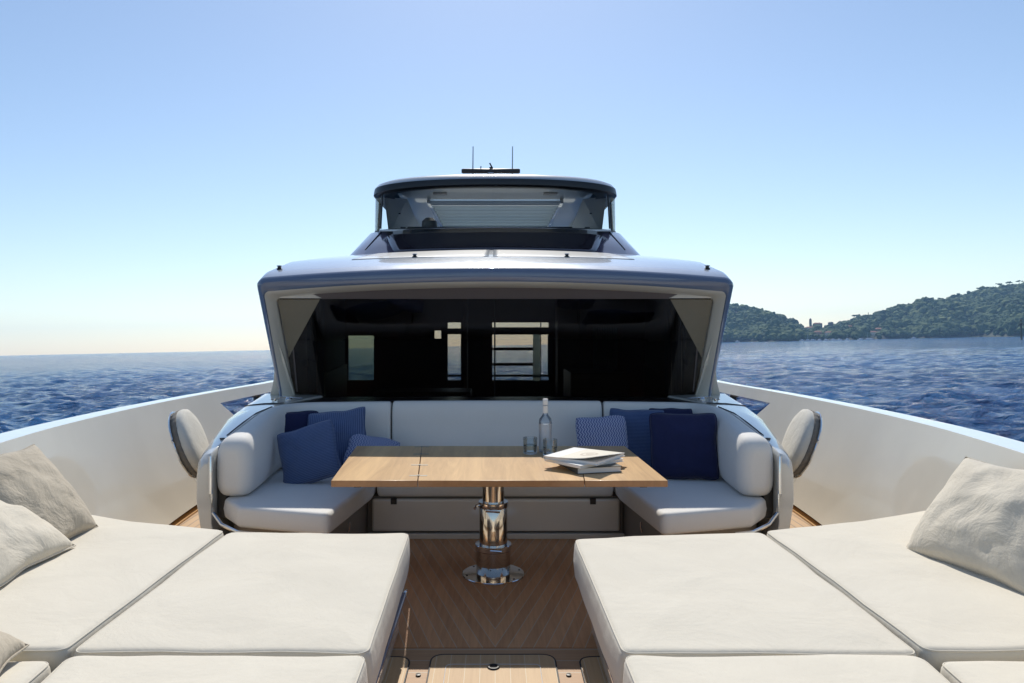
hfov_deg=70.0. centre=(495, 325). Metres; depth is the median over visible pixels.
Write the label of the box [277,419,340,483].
cushion
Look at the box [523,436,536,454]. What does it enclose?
tumbler
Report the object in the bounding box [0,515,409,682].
sunbed
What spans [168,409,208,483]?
backrest
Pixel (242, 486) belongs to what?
built in sofa
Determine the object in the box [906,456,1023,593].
pillow
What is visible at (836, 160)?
sky
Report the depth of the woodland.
1495.65 m
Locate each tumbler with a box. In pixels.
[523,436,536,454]
[543,438,556,455]
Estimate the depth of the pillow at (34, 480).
3.64 m
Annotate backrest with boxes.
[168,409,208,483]
[781,409,821,482]
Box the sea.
[0,337,1023,441]
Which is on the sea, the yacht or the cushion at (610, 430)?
the yacht
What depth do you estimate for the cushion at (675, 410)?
5.95 m
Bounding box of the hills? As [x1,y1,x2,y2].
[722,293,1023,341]
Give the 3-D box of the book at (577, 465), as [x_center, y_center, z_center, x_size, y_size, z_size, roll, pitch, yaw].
[0.544,0.823,4.479,0.372,0.019,0.310,0,0,-38]
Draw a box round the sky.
[0,0,1023,355]
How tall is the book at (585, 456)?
0.054 m
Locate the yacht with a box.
[0,146,1023,682]
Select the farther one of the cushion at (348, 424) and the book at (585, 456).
the cushion at (348, 424)
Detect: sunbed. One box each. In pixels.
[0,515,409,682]
[573,511,1023,682]
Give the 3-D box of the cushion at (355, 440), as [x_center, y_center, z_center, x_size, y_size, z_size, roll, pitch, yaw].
[-0.955,1.000,5.660,0.399,0.129,0.365,12,41,-6]
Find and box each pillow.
[0,444,97,538]
[0,500,75,586]
[0,631,29,672]
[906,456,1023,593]
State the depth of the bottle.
5.05 m
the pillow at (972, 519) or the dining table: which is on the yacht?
the dining table
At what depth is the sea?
100.62 m
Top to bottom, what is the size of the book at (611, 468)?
0.036 m
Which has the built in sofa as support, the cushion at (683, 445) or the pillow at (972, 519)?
the cushion at (683, 445)
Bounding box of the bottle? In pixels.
[539,399,551,452]
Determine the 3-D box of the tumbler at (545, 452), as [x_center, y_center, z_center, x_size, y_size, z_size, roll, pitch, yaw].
[0.366,0.814,4.885,0.098,0.110,0.098,0,0,0]
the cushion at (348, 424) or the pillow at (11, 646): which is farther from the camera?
the cushion at (348, 424)
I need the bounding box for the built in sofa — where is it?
[196,393,793,538]
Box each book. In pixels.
[544,447,623,465]
[544,458,623,468]
[560,463,621,473]
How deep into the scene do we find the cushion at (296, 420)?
5.85 m
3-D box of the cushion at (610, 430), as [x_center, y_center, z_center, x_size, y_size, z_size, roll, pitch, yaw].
[0.833,0.908,5.701,0.408,0.417,0.138,-1,-20,-3]
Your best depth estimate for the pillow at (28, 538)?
3.27 m
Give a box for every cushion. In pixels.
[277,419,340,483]
[285,410,318,431]
[307,407,365,466]
[343,434,399,463]
[575,415,627,447]
[609,408,663,466]
[649,408,692,413]
[649,412,718,479]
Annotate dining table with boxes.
[331,446,667,584]
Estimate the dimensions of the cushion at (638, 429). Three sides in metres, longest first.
0.498 x 0.470 x 0.136 m
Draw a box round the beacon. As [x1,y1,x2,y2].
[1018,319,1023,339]
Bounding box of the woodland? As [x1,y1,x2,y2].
[722,282,1023,341]
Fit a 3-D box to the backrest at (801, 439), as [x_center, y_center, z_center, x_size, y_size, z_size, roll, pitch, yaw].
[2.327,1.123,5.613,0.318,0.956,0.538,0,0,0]

